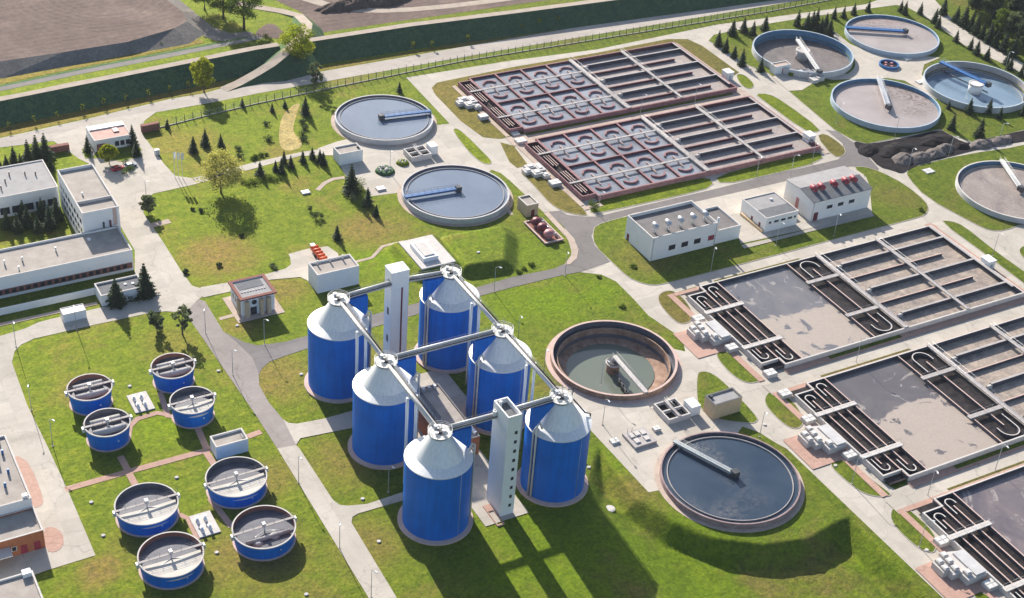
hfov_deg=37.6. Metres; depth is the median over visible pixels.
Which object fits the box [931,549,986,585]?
valve house
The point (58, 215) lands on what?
conifer
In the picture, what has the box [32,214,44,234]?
conifer
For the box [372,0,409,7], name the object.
soil heap
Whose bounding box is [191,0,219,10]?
tree
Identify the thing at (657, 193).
grass verge
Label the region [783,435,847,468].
brick paving
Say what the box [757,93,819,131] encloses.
grass verge
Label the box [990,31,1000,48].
conifer
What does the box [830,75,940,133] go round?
round tank
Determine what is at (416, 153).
splitter chamber
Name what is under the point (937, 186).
grass verge
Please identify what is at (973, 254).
brick paving
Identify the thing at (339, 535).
street lamp
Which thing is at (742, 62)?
conifer
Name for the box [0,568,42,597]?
grey shed
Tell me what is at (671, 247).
window
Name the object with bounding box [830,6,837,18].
conifer
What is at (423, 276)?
walkway bridge
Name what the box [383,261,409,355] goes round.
stair tower
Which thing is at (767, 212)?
service building
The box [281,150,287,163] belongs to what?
conifer
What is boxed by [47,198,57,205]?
window
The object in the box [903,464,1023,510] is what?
brick paving
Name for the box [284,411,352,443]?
concrete path
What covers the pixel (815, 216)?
door
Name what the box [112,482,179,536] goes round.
blue tank
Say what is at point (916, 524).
brick paving
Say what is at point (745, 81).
grass verge
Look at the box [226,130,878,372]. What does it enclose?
asphalt road
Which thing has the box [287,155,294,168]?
conifer
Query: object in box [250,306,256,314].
door
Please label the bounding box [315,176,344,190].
brick path
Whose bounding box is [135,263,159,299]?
conifer
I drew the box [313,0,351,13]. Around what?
soil heap
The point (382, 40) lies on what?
levee
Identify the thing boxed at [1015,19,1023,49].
tree
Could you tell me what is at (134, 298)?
shrub
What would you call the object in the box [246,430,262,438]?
brick path
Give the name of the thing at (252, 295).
columned house
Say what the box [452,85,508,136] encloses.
paving
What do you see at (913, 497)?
concrete road
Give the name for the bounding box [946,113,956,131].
conifer
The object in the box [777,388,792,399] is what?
hatch chamber
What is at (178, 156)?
flag pole
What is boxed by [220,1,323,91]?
dirt ramp
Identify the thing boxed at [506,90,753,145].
paving
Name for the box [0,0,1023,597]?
grass ground
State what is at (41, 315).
pavement
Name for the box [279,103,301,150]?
sand patch
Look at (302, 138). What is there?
shrub
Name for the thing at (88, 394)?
blue tank
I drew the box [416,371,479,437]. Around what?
concrete pad
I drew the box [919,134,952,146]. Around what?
compost heap
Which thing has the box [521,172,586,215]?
grass verge
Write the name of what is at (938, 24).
conifer
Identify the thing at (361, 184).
shrub
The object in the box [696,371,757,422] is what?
grass verge
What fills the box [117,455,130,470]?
brick path
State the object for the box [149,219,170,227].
brick path
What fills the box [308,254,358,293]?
flat roofed shed
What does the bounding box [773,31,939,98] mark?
concrete yard
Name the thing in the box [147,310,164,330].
tree
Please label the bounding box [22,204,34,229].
conifer
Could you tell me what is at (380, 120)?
round tank
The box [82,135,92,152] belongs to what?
conifer
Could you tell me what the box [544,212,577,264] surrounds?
footway
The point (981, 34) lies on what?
conifer
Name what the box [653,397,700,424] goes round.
splitter chamber
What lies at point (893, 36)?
round tank
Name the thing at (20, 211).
conifer
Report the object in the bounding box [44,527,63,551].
brick paving
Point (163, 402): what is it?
brick path
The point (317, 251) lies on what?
red machine
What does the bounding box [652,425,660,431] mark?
hatch chamber
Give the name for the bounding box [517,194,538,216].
pump hut
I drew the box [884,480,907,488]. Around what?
grass verge
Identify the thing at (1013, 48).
conifer
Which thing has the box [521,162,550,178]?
valve chambers
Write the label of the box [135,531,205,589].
blue tank
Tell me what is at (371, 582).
street lamp
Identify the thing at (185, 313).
tree
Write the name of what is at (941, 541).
hatch chamber
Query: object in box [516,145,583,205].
paving
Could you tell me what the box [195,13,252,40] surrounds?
dirt ground
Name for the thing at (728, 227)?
annex building
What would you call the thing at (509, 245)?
grass mound
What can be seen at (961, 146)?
compost heap
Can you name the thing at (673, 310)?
grass verge
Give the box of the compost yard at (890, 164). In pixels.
[854,130,1023,172]
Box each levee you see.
[0,42,280,126]
[309,0,772,63]
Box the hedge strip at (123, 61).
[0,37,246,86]
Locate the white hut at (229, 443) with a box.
[209,428,248,459]
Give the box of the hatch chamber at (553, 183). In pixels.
[548,179,561,187]
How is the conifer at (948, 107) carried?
on the grass verge at (814, 98)
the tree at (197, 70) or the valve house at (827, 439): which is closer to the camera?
the valve house at (827, 439)
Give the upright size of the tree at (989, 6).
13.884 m
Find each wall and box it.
[0,288,94,314]
[49,142,69,152]
[140,121,159,132]
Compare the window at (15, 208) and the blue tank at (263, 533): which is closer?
the blue tank at (263, 533)
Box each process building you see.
[625,200,717,260]
[783,166,872,220]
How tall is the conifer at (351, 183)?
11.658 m
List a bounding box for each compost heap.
[858,143,878,156]
[878,141,914,157]
[892,152,912,165]
[911,151,930,163]
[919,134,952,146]
[926,147,945,159]
[936,143,953,152]
[953,143,969,149]
[969,138,992,149]
[991,135,1012,146]
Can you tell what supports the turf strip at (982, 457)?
on the brick paving at (929, 477)
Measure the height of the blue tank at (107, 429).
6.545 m
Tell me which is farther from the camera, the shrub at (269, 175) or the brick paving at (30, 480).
the shrub at (269, 175)
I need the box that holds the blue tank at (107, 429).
[81,408,132,451]
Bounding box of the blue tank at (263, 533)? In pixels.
[230,505,296,560]
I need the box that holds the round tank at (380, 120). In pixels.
[331,94,436,146]
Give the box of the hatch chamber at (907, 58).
[902,57,911,60]
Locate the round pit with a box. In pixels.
[879,59,898,69]
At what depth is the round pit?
601.14 m
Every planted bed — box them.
[375,165,394,175]
[396,158,408,166]
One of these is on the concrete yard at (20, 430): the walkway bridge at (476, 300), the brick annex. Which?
the brick annex
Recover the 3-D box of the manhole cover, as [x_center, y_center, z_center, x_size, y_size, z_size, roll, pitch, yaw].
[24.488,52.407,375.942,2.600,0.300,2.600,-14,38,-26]
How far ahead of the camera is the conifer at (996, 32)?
632.73 m
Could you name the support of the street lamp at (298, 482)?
on the grass ground at (270, 220)
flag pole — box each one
[173,152,175,174]
[177,153,179,177]
[181,153,183,177]
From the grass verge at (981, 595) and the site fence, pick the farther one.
the site fence
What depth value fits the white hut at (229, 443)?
378.61 m
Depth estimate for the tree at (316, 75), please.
546.47 m
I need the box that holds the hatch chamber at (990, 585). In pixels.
[981,578,998,591]
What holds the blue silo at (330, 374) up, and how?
on the grass ground at (270, 220)
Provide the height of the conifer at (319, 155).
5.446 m
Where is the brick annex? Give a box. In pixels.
[0,506,45,559]
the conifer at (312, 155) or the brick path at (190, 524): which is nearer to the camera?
the brick path at (190, 524)
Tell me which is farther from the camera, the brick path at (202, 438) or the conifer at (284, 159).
the conifer at (284, 159)
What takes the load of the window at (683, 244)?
in the process building at (668, 231)
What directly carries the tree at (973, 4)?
on the grass ground at (270, 220)
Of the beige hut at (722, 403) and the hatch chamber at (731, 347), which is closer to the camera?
the beige hut at (722, 403)
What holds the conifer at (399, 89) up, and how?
on the grass ground at (270, 220)
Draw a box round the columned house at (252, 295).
[228,273,276,317]
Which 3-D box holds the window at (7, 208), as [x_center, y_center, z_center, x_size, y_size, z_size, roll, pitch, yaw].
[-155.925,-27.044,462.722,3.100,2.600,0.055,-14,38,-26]
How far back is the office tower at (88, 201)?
454.64 m
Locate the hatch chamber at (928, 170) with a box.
[922,168,934,173]
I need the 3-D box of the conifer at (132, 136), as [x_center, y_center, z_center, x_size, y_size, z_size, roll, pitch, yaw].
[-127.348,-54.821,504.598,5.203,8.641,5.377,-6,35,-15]
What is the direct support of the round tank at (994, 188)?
on the concrete yard at (870, 512)
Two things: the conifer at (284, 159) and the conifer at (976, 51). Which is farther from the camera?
the conifer at (976, 51)
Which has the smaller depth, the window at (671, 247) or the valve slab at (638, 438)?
the valve slab at (638, 438)
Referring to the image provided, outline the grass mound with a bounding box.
[339,217,570,318]
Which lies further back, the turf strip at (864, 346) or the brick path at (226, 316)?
the turf strip at (864, 346)
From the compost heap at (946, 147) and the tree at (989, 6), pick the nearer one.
the compost heap at (946, 147)
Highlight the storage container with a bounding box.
[60,303,86,322]
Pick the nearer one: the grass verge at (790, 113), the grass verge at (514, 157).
the grass verge at (514, 157)
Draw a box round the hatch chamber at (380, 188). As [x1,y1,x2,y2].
[375,185,385,191]
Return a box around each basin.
[458,42,736,133]
[525,96,820,200]
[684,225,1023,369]
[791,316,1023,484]
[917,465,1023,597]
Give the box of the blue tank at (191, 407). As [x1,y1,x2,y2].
[167,386,216,428]
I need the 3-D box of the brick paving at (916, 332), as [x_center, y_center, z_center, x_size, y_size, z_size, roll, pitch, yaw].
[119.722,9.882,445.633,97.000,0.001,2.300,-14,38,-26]
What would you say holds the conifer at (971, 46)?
on the grass verge at (814, 98)
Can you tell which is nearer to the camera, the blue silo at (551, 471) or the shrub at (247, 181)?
the blue silo at (551, 471)
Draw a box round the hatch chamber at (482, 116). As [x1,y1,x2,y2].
[477,113,488,120]
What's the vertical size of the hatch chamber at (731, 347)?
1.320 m
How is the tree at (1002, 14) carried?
on the grass ground at (270, 220)
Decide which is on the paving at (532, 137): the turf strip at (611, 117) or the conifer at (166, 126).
the turf strip at (611, 117)
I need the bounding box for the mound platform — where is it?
[399,235,462,278]
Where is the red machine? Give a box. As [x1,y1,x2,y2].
[310,243,327,259]
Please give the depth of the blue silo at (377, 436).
373.45 m
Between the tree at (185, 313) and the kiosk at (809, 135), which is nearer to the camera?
the tree at (185, 313)
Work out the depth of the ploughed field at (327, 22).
609.20 m
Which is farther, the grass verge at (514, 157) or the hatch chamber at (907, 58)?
the hatch chamber at (907, 58)
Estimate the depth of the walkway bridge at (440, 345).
377.33 m
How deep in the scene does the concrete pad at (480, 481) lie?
372.14 m
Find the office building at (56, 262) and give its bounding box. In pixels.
[0,225,133,298]
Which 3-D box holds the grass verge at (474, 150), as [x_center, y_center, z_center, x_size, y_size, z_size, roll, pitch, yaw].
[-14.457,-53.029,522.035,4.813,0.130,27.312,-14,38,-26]
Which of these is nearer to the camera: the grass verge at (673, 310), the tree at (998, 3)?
the grass verge at (673, 310)
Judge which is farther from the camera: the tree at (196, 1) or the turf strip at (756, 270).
the tree at (196, 1)
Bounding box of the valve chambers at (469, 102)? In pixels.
[455,95,481,109]
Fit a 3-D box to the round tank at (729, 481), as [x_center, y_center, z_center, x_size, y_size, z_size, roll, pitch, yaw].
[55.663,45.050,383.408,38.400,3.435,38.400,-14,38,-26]
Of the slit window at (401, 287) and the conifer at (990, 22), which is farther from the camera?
the conifer at (990, 22)
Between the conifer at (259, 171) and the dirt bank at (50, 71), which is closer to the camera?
the conifer at (259, 171)
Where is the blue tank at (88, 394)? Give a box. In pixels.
[64,373,114,415]
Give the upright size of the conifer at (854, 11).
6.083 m
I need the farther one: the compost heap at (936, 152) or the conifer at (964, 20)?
the conifer at (964, 20)
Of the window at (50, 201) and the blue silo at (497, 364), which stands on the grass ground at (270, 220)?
the blue silo at (497, 364)
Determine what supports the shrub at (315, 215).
on the grass ground at (270, 220)
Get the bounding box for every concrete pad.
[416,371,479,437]
[472,450,528,525]
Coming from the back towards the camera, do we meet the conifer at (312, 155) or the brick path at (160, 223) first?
the conifer at (312, 155)
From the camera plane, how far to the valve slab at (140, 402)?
393.43 m
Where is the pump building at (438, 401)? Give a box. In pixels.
[418,383,479,454]
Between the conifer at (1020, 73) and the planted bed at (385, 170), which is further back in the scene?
the conifer at (1020, 73)
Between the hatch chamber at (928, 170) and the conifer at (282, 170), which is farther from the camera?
the hatch chamber at (928, 170)
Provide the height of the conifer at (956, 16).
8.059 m
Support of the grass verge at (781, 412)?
on the concrete yard at (870, 512)
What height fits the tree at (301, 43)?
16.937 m
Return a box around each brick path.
[64,446,211,491]
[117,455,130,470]
[125,471,138,485]
[130,411,164,434]
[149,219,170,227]
[157,392,170,417]
[179,513,199,538]
[195,428,209,449]
[202,449,215,464]
[207,499,231,527]
[219,314,233,319]
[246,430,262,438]
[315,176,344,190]
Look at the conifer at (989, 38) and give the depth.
625.30 m
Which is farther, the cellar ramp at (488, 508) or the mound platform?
the mound platform
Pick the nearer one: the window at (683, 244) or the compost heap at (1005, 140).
the window at (683, 244)
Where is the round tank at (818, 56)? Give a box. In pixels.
[752,29,853,77]
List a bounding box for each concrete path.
[201,246,338,296]
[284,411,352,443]
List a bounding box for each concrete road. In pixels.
[0,0,797,146]
[277,445,402,597]
[763,305,1023,394]
[886,451,1023,512]
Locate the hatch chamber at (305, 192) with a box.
[300,189,310,194]
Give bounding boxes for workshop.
[0,435,31,514]
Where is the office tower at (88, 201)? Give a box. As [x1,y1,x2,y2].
[57,163,120,233]
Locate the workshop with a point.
(15, 495)
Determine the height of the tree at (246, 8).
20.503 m
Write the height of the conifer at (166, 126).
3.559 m
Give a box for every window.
[0,206,10,215]
[11,205,19,212]
[23,202,33,209]
[35,200,45,208]
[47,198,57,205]
[399,287,402,352]
[668,244,675,250]
[681,241,687,246]
[694,238,700,243]
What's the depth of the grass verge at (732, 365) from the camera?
424.66 m
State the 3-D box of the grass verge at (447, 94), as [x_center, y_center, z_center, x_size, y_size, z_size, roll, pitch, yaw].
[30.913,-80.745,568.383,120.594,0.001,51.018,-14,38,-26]
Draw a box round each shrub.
[120,166,128,173]
[126,292,143,302]
[244,178,254,184]
[251,176,262,183]
[262,173,270,181]
[263,134,273,141]
[268,175,277,181]
[299,135,307,140]
[311,212,319,218]
[349,192,359,199]
[357,177,366,187]
[592,204,599,209]
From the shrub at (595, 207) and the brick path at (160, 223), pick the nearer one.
the brick path at (160, 223)
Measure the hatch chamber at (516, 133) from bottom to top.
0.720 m
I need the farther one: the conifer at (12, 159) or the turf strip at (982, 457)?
the conifer at (12, 159)
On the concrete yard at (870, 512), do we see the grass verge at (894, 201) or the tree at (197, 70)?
the grass verge at (894, 201)
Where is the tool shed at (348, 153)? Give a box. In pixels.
[333,142,362,164]
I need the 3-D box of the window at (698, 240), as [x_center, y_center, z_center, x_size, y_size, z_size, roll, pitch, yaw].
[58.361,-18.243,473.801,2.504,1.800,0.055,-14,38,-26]
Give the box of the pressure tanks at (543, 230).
[523,217,563,244]
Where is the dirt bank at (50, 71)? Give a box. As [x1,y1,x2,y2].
[0,38,203,83]
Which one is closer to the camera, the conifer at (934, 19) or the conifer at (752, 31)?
the conifer at (752, 31)
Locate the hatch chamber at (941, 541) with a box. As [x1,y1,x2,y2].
[933,535,950,547]
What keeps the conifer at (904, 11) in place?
on the grass verge at (814, 98)
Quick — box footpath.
[356,240,402,261]
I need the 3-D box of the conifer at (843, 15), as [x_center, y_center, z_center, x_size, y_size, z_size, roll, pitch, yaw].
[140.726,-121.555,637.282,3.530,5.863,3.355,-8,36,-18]
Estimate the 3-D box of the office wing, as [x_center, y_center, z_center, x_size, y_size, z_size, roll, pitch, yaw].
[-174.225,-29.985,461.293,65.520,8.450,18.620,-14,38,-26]
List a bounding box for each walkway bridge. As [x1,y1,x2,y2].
[340,299,384,375]
[346,279,391,297]
[387,363,437,480]
[394,327,494,359]
[409,269,443,281]
[449,411,497,430]
[453,274,500,384]
[505,332,557,449]
[516,393,553,411]
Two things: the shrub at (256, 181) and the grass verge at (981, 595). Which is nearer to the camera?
the grass verge at (981, 595)
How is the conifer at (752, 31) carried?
on the grass verge at (814, 98)
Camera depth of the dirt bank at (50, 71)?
553.52 m
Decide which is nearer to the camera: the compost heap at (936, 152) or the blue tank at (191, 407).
the blue tank at (191, 407)
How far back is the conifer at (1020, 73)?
600.14 m
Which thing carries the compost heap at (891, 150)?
on the compost yard at (890, 164)
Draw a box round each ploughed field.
[0,0,203,78]
[276,0,544,31]
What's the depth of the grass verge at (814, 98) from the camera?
578.57 m
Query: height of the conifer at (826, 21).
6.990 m
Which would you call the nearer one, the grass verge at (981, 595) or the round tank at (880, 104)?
the grass verge at (981, 595)
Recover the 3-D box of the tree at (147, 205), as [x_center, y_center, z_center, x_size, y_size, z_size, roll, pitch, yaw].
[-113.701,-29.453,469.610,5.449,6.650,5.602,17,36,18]
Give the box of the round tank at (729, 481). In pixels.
[655,431,804,532]
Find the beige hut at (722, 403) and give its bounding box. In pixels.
[703,387,741,419]
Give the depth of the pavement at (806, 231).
489.88 m
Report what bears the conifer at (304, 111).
on the grass ground at (270, 220)
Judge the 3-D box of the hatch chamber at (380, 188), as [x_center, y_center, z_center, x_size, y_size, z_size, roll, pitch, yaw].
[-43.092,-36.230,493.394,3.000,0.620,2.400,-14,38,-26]
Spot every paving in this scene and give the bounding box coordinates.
[15,456,42,507]
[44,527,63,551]
[222,296,284,322]
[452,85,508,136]
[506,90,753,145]
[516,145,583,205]
[582,203,603,209]
[668,294,764,381]
[673,224,936,295]
[674,330,731,357]
[677,43,828,153]
[772,392,887,496]
[783,297,1023,373]
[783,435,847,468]
[787,315,1023,390]
[896,508,997,597]
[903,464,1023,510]
[907,444,1023,487]
[915,560,986,597]
[925,223,1023,291]
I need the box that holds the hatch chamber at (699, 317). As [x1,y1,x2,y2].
[691,314,705,321]
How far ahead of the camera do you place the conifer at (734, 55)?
596.27 m
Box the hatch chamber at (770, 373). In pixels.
[762,368,777,378]
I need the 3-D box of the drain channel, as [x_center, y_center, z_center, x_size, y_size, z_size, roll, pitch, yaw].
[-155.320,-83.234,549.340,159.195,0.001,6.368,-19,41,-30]
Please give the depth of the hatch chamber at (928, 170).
529.45 m
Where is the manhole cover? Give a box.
[606,505,614,511]
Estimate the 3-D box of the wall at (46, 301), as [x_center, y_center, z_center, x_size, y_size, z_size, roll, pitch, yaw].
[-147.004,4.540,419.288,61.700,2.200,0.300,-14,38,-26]
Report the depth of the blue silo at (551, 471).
365.94 m
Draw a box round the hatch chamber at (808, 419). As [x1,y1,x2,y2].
[800,414,816,424]
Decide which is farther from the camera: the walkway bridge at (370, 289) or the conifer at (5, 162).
the conifer at (5, 162)
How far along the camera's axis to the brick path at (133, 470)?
372.36 m
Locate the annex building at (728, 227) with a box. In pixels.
[703,205,740,243]
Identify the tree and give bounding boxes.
[98,144,118,163]
[138,194,156,212]
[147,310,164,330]
[170,303,192,334]
[189,56,214,91]
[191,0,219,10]
[193,148,244,192]
[204,0,232,18]
[223,0,264,28]
[277,23,315,58]
[307,61,323,88]
[968,0,983,15]
[981,0,1005,19]
[984,0,1007,15]
[993,8,1014,31]
[1002,12,1023,39]
[1006,0,1023,10]
[1006,0,1023,11]
[1012,10,1023,36]
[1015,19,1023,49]
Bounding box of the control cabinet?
[154,148,159,154]
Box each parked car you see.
[110,165,124,171]
[123,162,137,168]
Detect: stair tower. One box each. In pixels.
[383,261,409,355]
[486,397,521,516]
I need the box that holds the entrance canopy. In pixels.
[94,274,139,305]
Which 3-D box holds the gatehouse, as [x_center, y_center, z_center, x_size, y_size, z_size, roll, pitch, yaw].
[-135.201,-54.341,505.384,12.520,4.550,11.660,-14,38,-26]
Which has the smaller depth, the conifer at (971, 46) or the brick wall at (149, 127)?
the brick wall at (149, 127)
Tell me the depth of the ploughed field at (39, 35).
572.10 m
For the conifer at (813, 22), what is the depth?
625.21 m
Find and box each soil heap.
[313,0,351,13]
[337,0,373,11]
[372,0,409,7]
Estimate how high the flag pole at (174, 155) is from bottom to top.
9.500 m
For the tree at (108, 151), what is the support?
on the grass ground at (270, 220)
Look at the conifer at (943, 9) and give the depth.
647.50 m
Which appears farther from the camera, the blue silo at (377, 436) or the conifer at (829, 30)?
the conifer at (829, 30)
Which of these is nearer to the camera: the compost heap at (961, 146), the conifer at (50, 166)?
the conifer at (50, 166)
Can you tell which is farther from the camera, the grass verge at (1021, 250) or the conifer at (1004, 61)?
the conifer at (1004, 61)
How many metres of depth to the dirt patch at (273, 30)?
588.23 m
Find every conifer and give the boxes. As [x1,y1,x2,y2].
[1,208,12,230]
[2,155,8,165]
[8,146,17,164]
[12,214,24,234]
[16,154,23,163]
[17,200,32,222]
[21,139,32,161]
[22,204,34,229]
[30,135,44,161]
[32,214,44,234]
[34,197,45,220]
[38,133,56,162]
[41,205,59,232]
[47,157,55,172]
[51,197,65,222]
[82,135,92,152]
[105,278,126,309]
[127,125,138,147]
[131,139,142,157]
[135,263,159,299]
[164,119,169,128]
[187,136,198,153]
[199,128,209,148]
[217,134,224,146]
[254,161,266,177]
[269,104,274,112]
[272,160,278,171]
[277,158,286,174]
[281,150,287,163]
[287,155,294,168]
[298,150,306,163]
[300,96,310,115]
[308,148,316,159]
[316,149,321,163]
[317,151,327,165]
[332,225,341,241]
[341,164,361,197]
[362,187,374,207]
[371,204,379,216]
[396,82,402,92]
[713,30,722,47]
[721,37,729,52]
[727,19,737,36]
[729,45,738,59]
[737,49,746,67]
[738,18,748,33]
[748,22,756,35]
[756,57,764,72]
[759,17,769,31]
[792,9,800,27]
[800,12,810,29]
[810,10,816,29]
[815,8,820,26]
[815,17,824,33]
[823,14,829,27]
[823,18,834,37]
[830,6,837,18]
[840,6,846,18]
[851,2,856,14]
[864,0,870,12]
[897,3,903,11]
[901,1,908,15]
[916,2,923,14]
[930,9,938,23]
[934,15,941,28]
[938,0,948,15]
[945,100,950,109]
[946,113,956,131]
[951,6,960,23]
[952,30,959,42]
[957,4,969,27]
[963,98,974,115]
[965,11,975,31]
[967,36,973,50]
[969,13,981,35]
[972,41,981,55]
[972,117,985,138]
[976,22,986,39]
[981,22,995,43]
[982,47,990,60]
[985,98,992,114]
[987,6,998,26]
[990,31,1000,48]
[993,18,1003,36]
[995,106,1002,119]
[996,31,1009,52]
[1002,54,1009,65]
[1004,36,1019,58]
[1004,56,1013,70]
[1016,65,1023,77]
[1018,105,1023,115]
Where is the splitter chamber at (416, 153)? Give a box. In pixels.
[403,141,437,162]
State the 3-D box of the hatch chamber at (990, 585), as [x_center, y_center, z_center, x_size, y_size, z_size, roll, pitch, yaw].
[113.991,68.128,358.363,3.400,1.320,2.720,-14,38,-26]
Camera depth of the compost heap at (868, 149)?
538.65 m
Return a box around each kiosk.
[721,68,734,79]
[802,130,816,142]
[980,254,996,268]
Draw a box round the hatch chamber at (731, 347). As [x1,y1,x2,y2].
[724,343,738,352]
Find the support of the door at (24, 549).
in the brick annex
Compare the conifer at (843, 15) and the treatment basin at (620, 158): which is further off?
the conifer at (843, 15)
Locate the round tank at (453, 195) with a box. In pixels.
[397,164,512,226]
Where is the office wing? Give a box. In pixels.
[0,159,59,217]
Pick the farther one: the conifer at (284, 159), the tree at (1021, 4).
the tree at (1021, 4)
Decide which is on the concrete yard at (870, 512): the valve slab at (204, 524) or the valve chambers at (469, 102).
the valve chambers at (469, 102)
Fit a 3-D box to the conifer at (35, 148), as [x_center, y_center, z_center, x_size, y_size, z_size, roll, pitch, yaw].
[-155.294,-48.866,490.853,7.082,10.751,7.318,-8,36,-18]
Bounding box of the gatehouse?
[86,121,130,152]
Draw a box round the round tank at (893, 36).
[844,14,939,57]
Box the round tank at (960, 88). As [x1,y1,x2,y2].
[922,58,1023,113]
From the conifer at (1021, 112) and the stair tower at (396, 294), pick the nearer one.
the stair tower at (396, 294)
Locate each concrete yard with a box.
[0,111,332,578]
[318,0,1023,597]
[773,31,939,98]
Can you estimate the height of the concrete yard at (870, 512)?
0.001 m
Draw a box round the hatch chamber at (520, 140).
[514,137,527,144]
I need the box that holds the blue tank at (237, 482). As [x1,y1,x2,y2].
[204,456,267,508]
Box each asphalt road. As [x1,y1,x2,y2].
[189,299,295,447]
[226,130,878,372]
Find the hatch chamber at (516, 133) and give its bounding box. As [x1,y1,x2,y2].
[510,131,519,135]
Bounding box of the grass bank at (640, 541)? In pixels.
[357,427,941,597]
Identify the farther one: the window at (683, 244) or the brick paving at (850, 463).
the window at (683, 244)
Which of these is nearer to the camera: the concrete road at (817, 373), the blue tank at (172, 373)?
the blue tank at (172, 373)
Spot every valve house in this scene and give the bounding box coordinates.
[686,320,731,345]
[797,424,846,454]
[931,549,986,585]
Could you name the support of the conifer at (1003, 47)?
on the grass ground at (270, 220)
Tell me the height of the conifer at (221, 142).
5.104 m
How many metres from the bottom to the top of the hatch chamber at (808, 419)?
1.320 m
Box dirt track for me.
[303,0,509,12]
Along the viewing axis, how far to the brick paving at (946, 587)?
358.14 m
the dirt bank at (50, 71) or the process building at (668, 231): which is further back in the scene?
the dirt bank at (50, 71)
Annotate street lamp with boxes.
[297,456,301,483]
[338,522,340,548]
[370,570,377,597]
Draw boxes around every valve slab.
[126,391,154,413]
[189,510,220,537]
[622,427,656,449]
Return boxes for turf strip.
[525,93,732,134]
[714,258,798,281]
[821,348,910,376]
[828,335,901,358]
[947,461,1023,489]
[954,441,1023,468]
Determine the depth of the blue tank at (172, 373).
398.98 m
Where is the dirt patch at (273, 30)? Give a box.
[256,23,283,37]
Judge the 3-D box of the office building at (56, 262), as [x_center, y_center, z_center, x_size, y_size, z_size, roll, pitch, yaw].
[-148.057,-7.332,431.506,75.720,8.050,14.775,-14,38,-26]
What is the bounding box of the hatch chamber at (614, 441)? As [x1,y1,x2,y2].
[609,437,619,444]
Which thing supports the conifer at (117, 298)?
on the concrete yard at (20, 430)
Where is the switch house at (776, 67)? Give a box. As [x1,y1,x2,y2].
[769,60,790,74]
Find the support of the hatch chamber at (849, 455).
on the concrete yard at (870, 512)
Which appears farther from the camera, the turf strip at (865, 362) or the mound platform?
the mound platform
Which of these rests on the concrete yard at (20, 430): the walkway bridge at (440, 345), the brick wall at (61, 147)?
the brick wall at (61, 147)
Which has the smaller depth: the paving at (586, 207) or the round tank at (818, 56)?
the paving at (586, 207)
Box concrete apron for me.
[632,167,871,242]
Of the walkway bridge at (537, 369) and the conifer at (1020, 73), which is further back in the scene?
the conifer at (1020, 73)
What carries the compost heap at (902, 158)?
on the compost yard at (890, 164)
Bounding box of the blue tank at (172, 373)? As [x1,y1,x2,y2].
[149,352,196,393]
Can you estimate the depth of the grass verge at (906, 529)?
373.34 m
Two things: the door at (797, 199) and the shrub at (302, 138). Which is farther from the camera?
the shrub at (302, 138)
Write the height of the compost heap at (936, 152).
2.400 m
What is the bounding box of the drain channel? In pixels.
[0,35,262,90]
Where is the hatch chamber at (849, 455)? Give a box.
[841,449,857,460]
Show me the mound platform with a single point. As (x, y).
(426, 252)
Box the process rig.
[788,68,825,83]
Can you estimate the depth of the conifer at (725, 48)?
600.18 m
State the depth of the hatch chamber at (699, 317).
442.26 m
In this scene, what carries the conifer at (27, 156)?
on the grass ground at (270, 220)
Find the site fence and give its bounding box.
[159,0,828,127]
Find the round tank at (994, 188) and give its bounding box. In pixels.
[955,157,1023,225]
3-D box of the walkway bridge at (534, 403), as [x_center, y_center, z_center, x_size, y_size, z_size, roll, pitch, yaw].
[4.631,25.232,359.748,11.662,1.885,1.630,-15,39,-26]
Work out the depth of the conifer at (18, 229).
455.97 m
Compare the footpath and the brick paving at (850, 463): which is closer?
the brick paving at (850, 463)
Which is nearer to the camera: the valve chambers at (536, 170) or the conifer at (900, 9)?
the valve chambers at (536, 170)
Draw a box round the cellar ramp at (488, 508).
[482,504,504,526]
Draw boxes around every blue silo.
[304,290,371,403]
[348,348,419,469]
[397,418,475,545]
[414,261,479,373]
[461,321,531,435]
[516,386,591,506]
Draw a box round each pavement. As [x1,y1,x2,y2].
[0,302,96,325]
[741,213,873,247]
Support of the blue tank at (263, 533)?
on the grass ground at (270, 220)
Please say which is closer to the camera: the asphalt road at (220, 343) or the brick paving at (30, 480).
the brick paving at (30, 480)
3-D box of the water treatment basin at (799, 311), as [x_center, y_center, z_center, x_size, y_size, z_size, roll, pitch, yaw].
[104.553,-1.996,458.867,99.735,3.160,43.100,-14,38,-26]
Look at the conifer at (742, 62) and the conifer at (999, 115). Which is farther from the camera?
the conifer at (742, 62)
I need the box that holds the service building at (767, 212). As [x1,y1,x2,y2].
[740,191,798,232]
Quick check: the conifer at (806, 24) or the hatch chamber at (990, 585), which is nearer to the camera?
the hatch chamber at (990, 585)
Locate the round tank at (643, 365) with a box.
[545,320,681,403]
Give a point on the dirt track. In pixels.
(387, 10)
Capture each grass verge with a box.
[0,80,225,136]
[81,143,141,161]
[319,32,540,70]
[432,39,738,138]
[453,128,491,163]
[500,142,526,167]
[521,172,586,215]
[589,178,712,212]
[593,166,928,284]
[658,290,691,323]
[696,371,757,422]
[708,5,1023,142]
[716,152,822,182]
[716,351,758,382]
[737,74,753,88]
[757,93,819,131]
[765,392,802,428]
[818,134,845,156]
[830,460,890,496]
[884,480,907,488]
[890,508,935,552]
[906,145,1023,230]
[943,221,1023,283]
[973,592,988,597]
[1019,246,1023,257]
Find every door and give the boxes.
[20,544,27,553]
[34,540,40,549]
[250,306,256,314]
[795,197,798,208]
[812,212,817,220]
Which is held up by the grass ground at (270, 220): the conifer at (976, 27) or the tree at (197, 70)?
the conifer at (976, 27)

